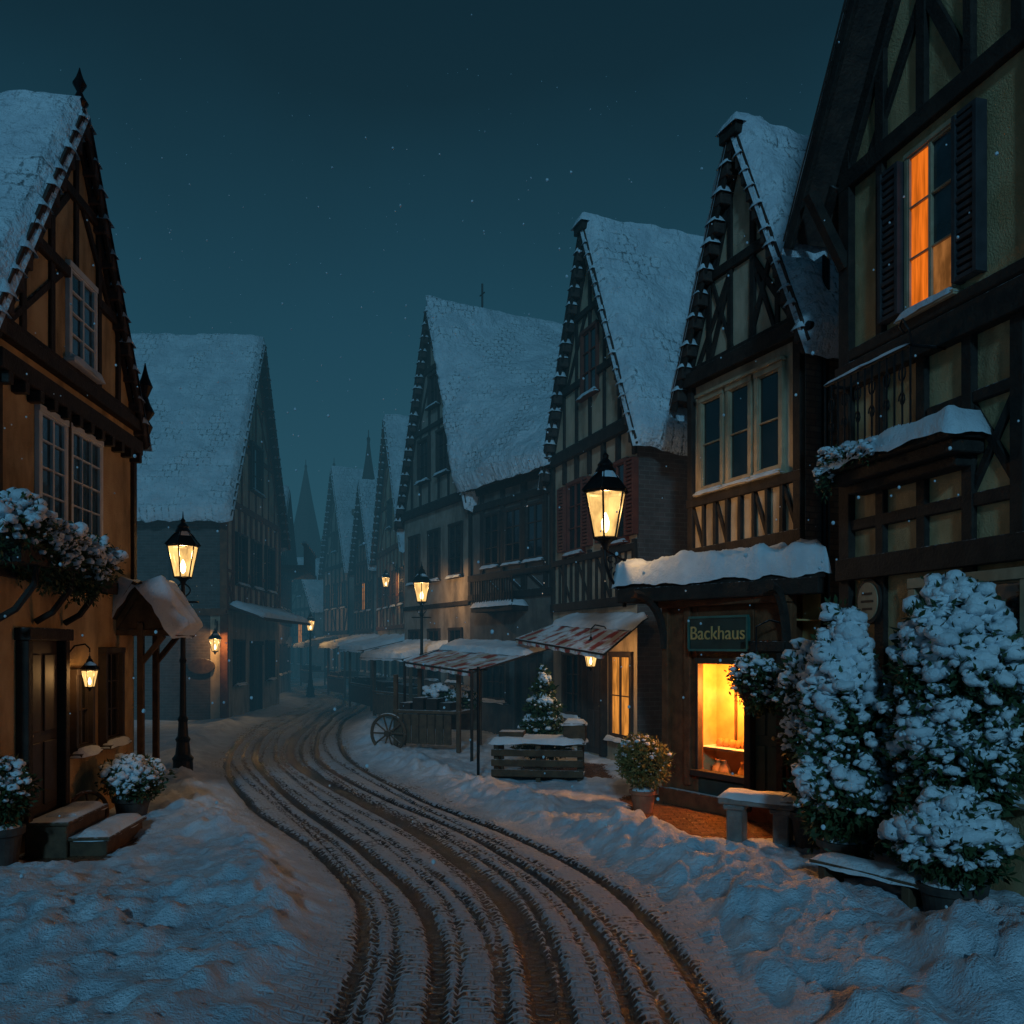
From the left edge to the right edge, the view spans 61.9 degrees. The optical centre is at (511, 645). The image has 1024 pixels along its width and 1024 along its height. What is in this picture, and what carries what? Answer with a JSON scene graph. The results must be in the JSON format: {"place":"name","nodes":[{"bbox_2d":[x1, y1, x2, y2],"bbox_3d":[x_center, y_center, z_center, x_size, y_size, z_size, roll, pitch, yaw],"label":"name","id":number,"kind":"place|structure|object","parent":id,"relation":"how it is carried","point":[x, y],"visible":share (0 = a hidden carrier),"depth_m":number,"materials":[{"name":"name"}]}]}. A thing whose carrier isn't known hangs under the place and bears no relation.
{"place":"outdoors","nodes":[
{"label":"outdoors","id":0,"kind":"place"},
{"bbox_2d":[0,0,843,538],"label":"sky","id":1,"kind":"structure","parent":0,"point":[384,72],"materials":[{"name":"blue"}]},
{"bbox_2d":[4,14,1018,949],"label":"falling snow","id":2,"kind":"structure","parent":0,"point":[526,506],"depth_m":4.81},
{"bbox_2d":[0,677,1023,1023],"bbox_3d":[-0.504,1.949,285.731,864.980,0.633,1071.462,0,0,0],"label":"ground","id":3,"kind":"structure","parent":0,"point":[548,901],"depth_m":6.55,"materials":[{"name":"snow"}]},
{"bbox_2d":[0,753,45,865],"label":"potted shrub","id":4,"kind":"object","parent":3,"relation":"on","point":[17,784],"visible":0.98,"depth_m":8.28,"materials":[{"name":"green plant"}]},
{"bbox_2d":[0,155,133,853],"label":"walls","id":5,"kind":"structure","parent":3,"relation":"on","point":[95,626],"depth_m":9.99,"materials":[{"name":"paint"}]},
{"bbox_2d":[14,627,73,822],"bbox_3d":[-5.046,0.830,9.216,0.180,2.020,1.043,0,0,-5],"label":"door frame","id":6,"kind":"object","parent":5,"relation":"attached to","point":[24,637],"visible":0.79,"depth_m":8.81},
{"bbox_2d":[32,640,56,817],"bbox_3d":[-5.096,0.895,9.212,0.060,1.890,0.783,0,0,-5],"label":"door","id":7,"kind":"structure","parent":6,"relation":"in","point":[45,711],"depth_m":9.28,"materials":[{"name":"brown wood"}]},
{"bbox_2d":[0,487,128,625],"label":"snowy window box","id":8,"kind":"object","parent":5,"relation":"attached to","point":[38,539],"visible":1,"depth_m":8.62,"materials":[{"name":"green plant"}]},
{"bbox_2d":[0,143,142,594],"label":"timber frame","id":9,"kind":"object","parent":5,"relation":"attached to","point":[23,340],"visible":0.56,"depth_m":9.98,"materials":[{"name":"wood"}]},
{"bbox_2d":[0,370,141,462],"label":"jetty brackets","id":10,"kind":"object","parent":9,"relation":"attached to","point":[18,387],"visible":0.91,"depth_m":9.62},
{"bbox_2d":[35,259,109,546],"bbox_3d":[-5.133,-2.850,10.004,0.140,3.240,1.826,0,0,-5],"label":"window frames white frame","id":11,"kind":"object","parent":5,"relation":"attached to","point":[41,410],"visible":0.66,"depth_m":9.97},
{"bbox_2d":[43,274,97,535],"bbox_3d":[-5.181,-2.875,10.000,0.022,3.050,1.606,0,0,-5],"label":"blue window glass","id":12,"kind":"object","parent":11,"relation":"in","point":[88,361],"visible":0.55,"depth_m":10.19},
{"bbox_2d":[0,108,150,440],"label":"roof tiles","id":13,"kind":"object","parent":5,"relation":"attached to","point":[47,193],"visible":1,"depth_m":9.20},
{"bbox_2d":[0,90,151,451],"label":"roof snow","id":14,"kind":"structure","parent":5,"relation":"attached to","point":[36,131],"depth_m":9.31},
{"bbox_2d":[0,116,147,437],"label":"verge steps","id":15,"kind":"structure","parent":14,"relation":"attached to","point":[99,229],"depth_m":10.56,"materials":[{"name":"wood"}]},
{"bbox_2d":[0,133,149,449],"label":"bargeboards","id":16,"kind":"object","parent":14,"relation":"attached to","point":[108,249],"visible":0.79,"depth_m":10.86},
{"bbox_2d":[72,68,154,436],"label":"finials","id":17,"kind":"object","parent":14,"relation":"on","point":[79,84],"visible":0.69,"depth_m":12.19,"materials":[{"name":"metal"}]},
{"bbox_2d":[70,647,130,758],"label":"window frames","id":18,"kind":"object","parent":5,"relation":"attached to","point":[105,708],"visible":0.83,"depth_m":10.83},
{"bbox_2d":[112,575,202,793],"bbox_3d":[-4.995,0.631,11.750,1.321,3.139,0.972,0,0,0],"label":"timber porch","id":19,"kind":"object","parent":5,"relation":"attached to","point":[160,604],"visible":0.76,"depth_m":11.46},
{"bbox_2d":[24,801,146,857],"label":"entrance steps","id":20,"kind":"structure","parent":3,"relation":"on","point":[82,828],"depth_m":8.88,"materials":[{"name":"grey stone"}]},
{"bbox_2d":[94,752,175,815],"bbox_3d":[-4.686,1.764,10.585,0.929,0.872,1.007,0,0,0],"label":"potted shrub","id":21,"kind":"object","parent":3,"relation":"on","point":[133,778],"visible":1,"depth_m":10.39,"materials":[{"name":"green plant"}]},
{"bbox_2d":[164,513,200,770],"bbox_3d":[-5.360,0.011,13.900,0.524,4.378,0.577,0,0,0],"label":"street lamp","id":22,"kind":"object","parent":3,"relation":"on","point":[181,543],"visible":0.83,"depth_m":13.81,"materials":[{"name":"metal"}]},
{"bbox_2d":[210,616,219,718],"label":"lit corner wall","id":23,"kind":"structure","parent":3,"relation":"on","point":[215,690],"depth_m":24.38,"materials":[{"name":"beige paint"}]},
{"bbox_2d":[227,383,278,716],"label":"walls","id":24,"kind":"structure","parent":3,"relation":"on","point":[247,627],"depth_m":27.33,"materials":[{"name":"beige paint"}]},
{"bbox_2d":[134,520,219,720],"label":"side wall","id":25,"kind":"structure","parent":24,"relation":"attached to","point":[152,555],"depth_m":24.35,"materials":[{"name":"brick"}]},
{"bbox_2d":[131,333,290,551],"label":"roof snow","id":26,"kind":"structure","parent":24,"relation":"attached to","point":[172,485],"depth_m":25.45,"materials":[{"name":"snow"}]},
{"bbox_2d":[161,440,277,686],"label":"window frames","id":27,"kind":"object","parent":24,"relation":"attached to","point":[260,572],"visible":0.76,"depth_m":27.16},
{"bbox_2d":[237,446,271,680],"bbox_3d":[-9.182,-2.650,26.346,2.902,7.500,6.684,0,0,36],"label":"window glass","id":28,"kind":"object","parent":27,"relation":"in","point":[243,580],"visible":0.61,"depth_m":27.65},
{"bbox_2d":[230,488,308,685],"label":"sill snow","id":29,"kind":"structure","parent":27,"relation":"on","point":[269,612],"depth_m":26.33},
{"bbox_2d":[193,373,280,717],"bbox_3d":[-10.651,-3.792,27.670,5.097,11.985,6.760,0,0,0],"label":"timber frame","id":30,"kind":"object","parent":24,"relation":"attached to","point":[226,583],"visible":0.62,"depth_m":25.78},
{"bbox_2d":[294,459,320,556],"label":"church tower","id":31,"kind":"structure","parent":3,"relation":"on","point":[305,526],"depth_m":59.43,"materials":[{"name":"paint"}]},
{"bbox_2d":[291,579,323,678],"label":"walls","id":32,"kind":"structure","parent":3,"relation":"on","point":[317,656],"depth_m":55.40,"materials":[{"name":"grey paint"}]},
{"bbox_2d":[324,498,354,684],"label":"walls","id":33,"kind":"structure","parent":3,"relation":"on","point":[351,606],"depth_m":47.29,"materials":[{"name":"grey paint"}]},
{"bbox_2d":[323,490,348,634],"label":"timber frame","id":34,"kind":"object","parent":33,"relation":"attached to","point":[327,569],"visible":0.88,"depth_m":48.34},
{"bbox_2d":[318,467,377,579],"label":"roof snow","id":35,"kind":"structure","parent":33,"relation":"attached to","point":[345,481],"depth_m":46.83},
{"bbox_2d":[319,633,379,698],"bbox_3d":[-6.952,0.851,36.515,1.917,2.697,3.170,0,0,-27],"label":"market stall","id":36,"kind":"object","parent":3,"relation":"on","point":[336,683],"visible":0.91,"depth_m":35.86,"materials":[{"name":"brown wood"}]},
{"bbox_2d":[355,539,377,689],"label":"walls","id":37,"kind":"structure","parent":3,"relation":"on","point":[365,673],"depth_m":40.98,"materials":[{"name":"grey paint"}]},
{"bbox_2d":[347,479,376,577],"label":"roof snow","id":38,"kind":"structure","parent":37,"relation":"on","point":[367,488],"depth_m":40.40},
{"bbox_2d":[354,509,373,632],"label":"timber frame","id":39,"kind":"object","parent":37,"relation":"attached to","point":[357,565],"visible":0.69,"depth_m":41.74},
{"bbox_2d":[338,633,404,710],"bbox_3d":[-4.638,0.892,29.340,1.923,2.616,3.571,0,0,-24],"label":"market stall","id":40,"kind":"object","parent":3,"relation":"on","point":[360,694],"visible":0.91,"depth_m":28.62,"materials":[{"name":"brown wood"}]},
{"bbox_2d":[378,466,404,682],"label":"walls","id":41,"kind":"structure","parent":3,"relation":"on","point":[396,631],"depth_m":34.78,"materials":[{"name":"beige paint"}]},
{"bbox_2d":[369,414,408,567],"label":"roof snow","id":42,"kind":"structure","parent":41,"relation":"attached to","point":[396,425],"depth_m":33.47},
{"bbox_2d":[376,451,404,630],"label":"timber frame","id":43,"kind":"object","parent":41,"relation":"attached to","point":[382,554],"visible":0.66,"depth_m":35.17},
{"bbox_2d":[377,498,403,679],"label":"window frames","id":44,"kind":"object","parent":41,"relation":"attached to","point":[392,601],"visible":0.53,"depth_m":34.12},
{"bbox_2d":[359,639,447,715],"bbox_3d":[-2.906,1.000,24.129,1.826,2.400,2.971,0,0,-33],"label":"market stall","id":45,"kind":"object","parent":3,"relation":"on","point":[406,649],"visible":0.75,"depth_m":23.80,"materials":[{"name":"brown wood"}]},
{"bbox_2d":[370,668,481,752],"bbox_3d":[-1.782,1.258,17.761,1.984,1.915,1.320,0,0,20],"label":"wooden cart","id":46,"kind":"object","parent":3,"relation":"on","point":[426,721],"visible":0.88,"depth_m":17.31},
{"bbox_2d":[405,348,469,713],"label":"walls","id":47,"kind":"structure","parent":3,"relation":"on","point":[444,619],"depth_m":23.91,"materials":[{"name":"grey paint"}]},
{"bbox_2d":[394,314,465,528],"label":"roof tiles","id":48,"kind":"object","parent":47,"relation":"attached to","point":[412,434],"visible":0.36,"depth_m":25.09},
{"bbox_2d":[394,311,462,527],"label":"verge steps","id":49,"kind":"structure","parent":48,"relation":"on","point":[405,478],"depth_m":25.03,"materials":[{"name":"wood"}]},
{"bbox_2d":[393,295,562,533],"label":"roof snow","id":50,"kind":"structure","parent":48,"relation":"on","point":[480,353],"depth_m":22.59,"materials":[{"name":"snow"}]},
{"bbox_2d":[406,370,544,704],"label":"window frames","id":51,"kind":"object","parent":47,"relation":"attached to","point":[430,376],"visible":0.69,"depth_m":23.00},
{"bbox_2d":[405,401,542,704],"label":"sill snow","id":52,"kind":"structure","parent":51,"relation":"on","point":[500,603],"depth_m":20.62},
{"bbox_2d":[410,376,541,697],"bbox_3d":[-1.225,-3.150,22.399,0.135,8.900,7.660,0,0,-30],"label":"window glass","id":53,"kind":"object","parent":51,"relation":"in","point":[516,556],"visible":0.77,"depth_m":21.17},
{"bbox_2d":[401,336,550,610],"bbox_3d":[-1.308,-5.256,22.437,0.294,8.435,8.630,0,0,-30],"label":"timber frame","id":54,"kind":"object","parent":47,"relation":"attached to","point":[522,497],"visible":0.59,"depth_m":21.00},
{"bbox_2d":[403,638,548,761],"bbox_3d":[-0.944,1.022,17.805,1.934,2.356,3.605,0,0,-35],"label":"market awning","id":55,"kind":"object","parent":3,"relation":"on","point":[462,656],"visible":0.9,"depth_m":17.33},
{"bbox_2d":[470,478,552,733],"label":"wing walls","id":56,"kind":"structure","parent":3,"relation":"on","point":[535,616],"depth_m":20.43,"materials":[{"name":"paint"}]},
{"bbox_2d":[471,574,527,612],"bbox_3d":[-0.317,-1.205,20.340,0.450,0.810,1.900,0,0,-32],"label":"oriel","id":57,"kind":"object","parent":56,"relation":"attached to","point":[501,608],"visible":0.99,"depth_m":20.14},
{"bbox_2d":[488,718,587,781],"bbox_3d":[0.441,1.695,13.818,1.572,1.009,0.812,0,0,8],"label":"wooden market table","id":58,"kind":"object","parent":3,"relation":"on","point":[574,731],"visible":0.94,"depth_m":13.48,"materials":[{"name":"brown wood"}]},
{"bbox_2d":[509,664,574,768],"bbox_3d":[0.527,1.259,15.055,1.185,1.881,1.140,0,0,30],"label":"fir tree","id":59,"kind":"object","parent":3,"relation":"on","point":[541,710],"visible":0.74,"depth_m":14.84,"materials":[{"name":"green plant"}]},
{"bbox_2d":[553,267,636,759],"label":"walls","id":60,"kind":"structure","parent":3,"relation":"on","point":[628,643],"depth_m":16.68,"materials":[{"name":"beige paint"}]},
{"bbox_2d":[515,612,648,658],"bbox_3d":[1.347,-0.216,15.735,1.272,0.885,3.407,0,0,-25],"label":"striped awning","id":61,"kind":"object","parent":60,"relation":"attached to","point":[570,633],"visible":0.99,"depth_m":15.40,"materials":[{"name":"fabric"}]},
{"bbox_2d":[548,262,637,612],"bbox_3d":[1.504,-4.441,16.779,0.141,7.466,3.931,0,0,-20],"label":"timber frame","id":62,"kind":"object","parent":60,"relation":"attached to","point":[617,429],"visible":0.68,"depth_m":17.05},
{"bbox_2d":[581,654,606,756],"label":"door frame","id":63,"kind":"object","parent":60,"relation":"attached to","point":[603,705],"visible":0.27,"depth_m":16.09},
{"bbox_2d":[587,658,598,753],"bbox_3d":[1.621,1.100,16.543,0.060,2.000,0.744,0,0,-20],"label":"door","id":64,"kind":"structure","parent":63,"relation":"in","point":[593,710],"depth_m":16.58,"materials":[{"name":"brown wood"}]},
{"bbox_2d":[567,328,622,712],"bbox_3d":[1.612,-2.400,16.625,0.022,7.600,2.711,0,0,-20],"label":"window glass","id":65,"kind":"object","parent":60,"relation":"attached to","point":[569,658],"visible":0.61,"depth_m":17.37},
{"bbox_2d":[538,229,653,485],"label":"roof tiles","id":66,"kind":"object","parent":60,"relation":"attached to","point":[611,341],"visible":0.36,"depth_m":16.29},
{"bbox_2d":[539,233,632,482],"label":"verge steps","id":67,"kind":"structure","parent":66,"relation":"on","point":[558,400],"depth_m":17.41,"materials":[{"name":"wood"}]},
{"bbox_2d":[537,215,703,489],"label":"roof snow","id":68,"kind":"structure","parent":66,"relation":"on","point":[646,305],"depth_m":15.84,"materials":[{"name":"snow"}]},
{"bbox_2d":[562,319,629,557],"bbox_3d":[1.589,-4.050,16.531,0.150,4.440,2.772,0,0,-20],"label":"window frame","id":69,"kind":"object","parent":60,"relation":"attached to","point":[582,334],"visible":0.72,"depth_m":17.04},
{"bbox_2d":[561,652,633,744],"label":"window frames","id":70,"kind":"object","parent":60,"relation":"attached to","point":[611,655],"visible":0.76,"depth_m":15.88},
{"bbox_2d":[557,456,638,552],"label":"shutters","id":71,"kind":"object","parent":60,"relation":"attached to","point":[631,502],"visible":0.62,"depth_m":16.38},
{"bbox_2d":[613,657,628,734],"bbox_3d":[2.000,0.925,15.550,0.022,1.450,0.744,0,0,-20],"label":"window pane","id":72,"kind":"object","parent":60,"relation":"attached to","point":[625,692],"depth_m":15.50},
{"bbox_2d":[637,445,686,747],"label":"side wall","id":73,"kind":"structure","parent":60,"relation":"attached to","point":[663,527],"depth_m":15.11,"materials":[{"name":"brick"}]},
{"bbox_2d":[614,732,675,813],"bbox_3d":[1.754,1.661,11.173,0.831,1.078,0.868,0,0,0],"label":"topiary ball","id":74,"kind":"object","parent":3,"relation":"on","point":[645,759],"visible":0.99,"depth_m":11.06,"materials":[{"name":"plant"}]},
{"bbox_2d":[695,172,792,547],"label":"walls","id":75,"kind":"structure","parent":3,"relation":"on","point":[740,277],"depth_m":12.17,"materials":[{"name":"beige paint"}]},
{"bbox_2d":[611,538,831,588],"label":"canopy snow","id":76,"kind":"structure","parent":75,"relation":"attached to","point":[799,557],"depth_m":10.90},
{"bbox_2d":[693,355,787,497],"bbox_3d":[3.225,-3.050,12.214,0.150,1.560,2.001,0,0,-22],"label":"window frame","id":77,"kind":"object","parent":75,"relation":"attached to","point":[750,379],"visible":0.98,"depth_m":11.97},
{"bbox_2d":[705,372,777,485],"bbox_3d":[3.275,-3.050,12.235,0.022,1.300,1.761,0,0,-22],"label":"window glass","id":78,"kind":"object","parent":77,"relation":"in","point":[769,411],"visible":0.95,"depth_m":12.19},
{"bbox_2d":[682,170,804,551],"bbox_3d":[3.229,-4.285,12.176,0.172,5.976,2.712,0,0,-22],"label":"timber frame","id":79,"kind":"object","parent":75,"relation":"attached to","point":[778,333],"visible":0.75,"depth_m":12.03,"materials":[{"name":"wood"}]},
{"bbox_2d":[668,115,838,420],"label":"roof","id":80,"kind":"structure","parent":75,"relation":"attached to","point":[775,166],"depth_m":11.39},
{"bbox_2d":[672,135,802,404],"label":"verge steps","id":81,"kind":"structure","parent":80,"relation":"attached to","point":[724,199],"depth_m":12.49,"materials":[{"name":"wood"}]},
{"bbox_2d":[670,111,804,392],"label":"verge snow","id":82,"kind":"structure","parent":80,"relation":"on","point":[737,115],"depth_m":12.10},
{"bbox_2d":[669,134,809,411],"bbox_3d":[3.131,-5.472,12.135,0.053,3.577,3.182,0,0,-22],"label":"bargeboards","id":83,"kind":"object","parent":80,"relation":"attached to","point":[706,261],"visible":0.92,"depth_m":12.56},
{"bbox_2d":[805,353,838,603],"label":"side wall","id":84,"kind":"structure","parent":75,"relation":"attached to","point":[812,421],"depth_m":11.06,"materials":[{"name":"brick"}]},
{"bbox_2d":[718,788,798,846],"bbox_3d":[2.693,1.896,9.302,0.879,0.607,0.407,0,0,29],"label":"stone bench","id":85,"kind":"object","parent":3,"relation":"on","point":[737,802],"visible":0.77,"depth_m":9.19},
{"bbox_2d":[768,637,822,849],"bbox_3d":[3.180,1.050,9.014,0.827,2.300,0.852,0,0,0],"label":"snowy bay tree","id":86,"kind":"object","parent":3,"relation":"on","point":[789,679],"visible":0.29,"depth_m":8.92,"materials":[{"name":"green plant"}]},
{"bbox_2d":[782,595,905,877],"bbox_3d":[3.135,0.859,8.020,1.161,2.683,1.106,0,0,0],"label":"snowy bay tree","id":87,"kind":"object","parent":3,"relation":"on","point":[840,786],"visible":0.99,"depth_m":7.75,"materials":[{"name":"green plant"}]},
{"bbox_2d":[805,852,922,908],"bbox_3d":[2.998,2.005,7.121,0.383,0.391,1.056,0,0,-35],"label":"wooden bench","id":88,"kind":"object","parent":3,"relation":"on","point":[835,865],"visible":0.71,"depth_m":7.02,"materials":[{"name":"brown wood"}]},
{"bbox_2d":[855,0,1023,896],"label":"walls","id":89,"kind":"structure","parent":3,"relation":"on","point":[1001,89],"depth_m":7.91,"materials":[{"name":"paint"}]},
{"bbox_2d":[781,0,846,260],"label":"roof snow","id":90,"kind":"structure","parent":89,"relation":"attached to","point":[813,253],"depth_m":9.88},
{"bbox_2d":[784,0,858,249],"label":"bargeboards","id":91,"kind":"object","parent":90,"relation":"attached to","point":[849,17],"visible":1,"depth_m":9.08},
{"bbox_2d":[803,185,846,271],"bbox_3d":[3.399,-4.630,9.550,0.535,1.016,0.554,0,0,-14],"label":"eave bracket","id":92,"kind":"object","parent":89,"relation":"attached to","point":[820,211],"visible":0.96,"depth_m":9.31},
{"bbox_2d":[783,0,886,246],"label":"roof tiles","id":93,"kind":"object","parent":89,"relation":"attached to","point":[858,53],"visible":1,"depth_m":9.14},
{"bbox_2d":[812,318,990,503],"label":"iron balcony","id":94,"kind":"structure","parent":89,"relation":"attached to","point":[910,452],"depth_m":8.17,"materials":[{"name":"black metal"}]},
{"bbox_2d":[835,0,1023,852],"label":"timber frame","id":95,"kind":"object","parent":89,"relation":"attached to","point":[965,317],"visible":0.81,"depth_m":8.19,"materials":[{"name":"wood"}]},
{"bbox_2d":[877,97,986,324],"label":"shutters","id":96,"kind":"object","parent":89,"relation":"attached to","point":[969,175],"visible":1,"depth_m":7.74,"materials":[{"name":"wood"}]},
{"bbox_2d":[895,118,1023,810],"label":"window frame","id":97,"kind":"object","parent":89,"relation":"attached to","point":[994,576],"visible":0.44,"depth_m":8.15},
{"bbox_2d":[912,147,927,305],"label":"orange lit panes","id":98,"kind":"object","parent":97,"relation":"attached to","point":[919,226],"visible":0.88,"depth_m":8.31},
{"bbox_2d":[933,237,950,294],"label":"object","id":99,"kind":"object","parent":97,"relation":"attached to","point":[941,266],"visible":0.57,"depth_m":8.03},
{"bbox_2d":[934,129,950,242],"bbox_3d":[4.034,-4.060,8.170,0.022,1.520,0.598,0,0,-14],"label":"blue window glass","id":100,"kind":"object","parent":97,"relation":"in","point":[942,196],"visible":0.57,"depth_m":8.04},
{"bbox_2d":[874,778,1023,911],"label":"snowy bay tree","id":101,"kind":"object","parent":3,"relation":"on","point":[943,837],"visible":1,"depth_m":6.38,"materials":[{"name":"snow"}]},
{"bbox_2d":[875,569,1023,899],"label":"snowy bay tree","id":102,"kind":"object","parent":3,"relation":"on","point":[952,698],"visible":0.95,"depth_m":6.83,"materials":[{"name":"green plant"}]},
{"bbox_2d":[582,443,628,606],"bbox_3d":[1.331,-1.717,12.151,0.702,2.333,0.716,0,0,0],"label":"bracket street lamp","id":103,"kind":"object","parent":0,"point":[605,490],"visible":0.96,"depth_m":11.99,"materials":[{"name":"metal"}]},
{"bbox_2d":[658,595,802,823],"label":"shop front wall","id":104,"kind":"structure","parent":0,"point":[680,787],"depth_m":11.57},
{"bbox_2d":[629,581,790,648],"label":"canopy brackets","id":105,"kind":"object","parent":104,"relation":"attached to","point":[774,588],"visible":0.99,"depth_m":10.23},
{"bbox_2d":[690,658,743,783],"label":"shop window frame","id":106,"kind":"object","parent":104,"relation":"attached to","point":[698,770],"visible":0.6,"depth_m":11.46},
{"bbox_2d":[690,617,745,648],"bbox_3d":[2.664,-0.150,11.029,0.040,0.420,0.955,0,0,-35],"label":"shop sign board","id":107,"kind":"object","parent":104,"relation":"attached to","point":[735,624],"visible":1,"depth_m":11.00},
{"bbox_2d":[617,571,825,603],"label":"canopy beams","id":108,"kind":"structure","parent":104,"relation":"attached to","point":[737,587],"depth_m":10.84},
{"bbox_2d":[724,619,784,716],"bbox_3d":[2.915,0.279,10.175,0.749,1.181,0.793,0,0,16],"label":"hanging basket","id":109,"kind":"object","parent":104,"relation":"attached to","point":[755,681],"visible":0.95,"depth_m":10.02,"materials":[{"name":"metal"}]},
{"bbox_2d":[740,641,791,811],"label":"door frame","id":110,"kind":"object","parent":104,"relation":"attached to","point":[778,647],"visible":0.5,"depth_m":10.55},
{"bbox_2d":[755,652,775,791],"bbox_3d":[3.164,1.080,10.529,0.060,2.000,0.390,0,0,-35],"label":"door","id":111,"kind":"structure","parent":110,"relation":"in","point":[765,756],"depth_m":10.54,"materials":[{"name":"green paint"}]},
{"bbox_2d":[703,594,820,806],"bbox_3d":[3.081,0.700,11.323,0.500,3.000,1.981,0,0,-35],"label":"shop interior","id":112,"kind":"object","parent":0,"point":[718,710],"visible":0.11,"depth_m":11.87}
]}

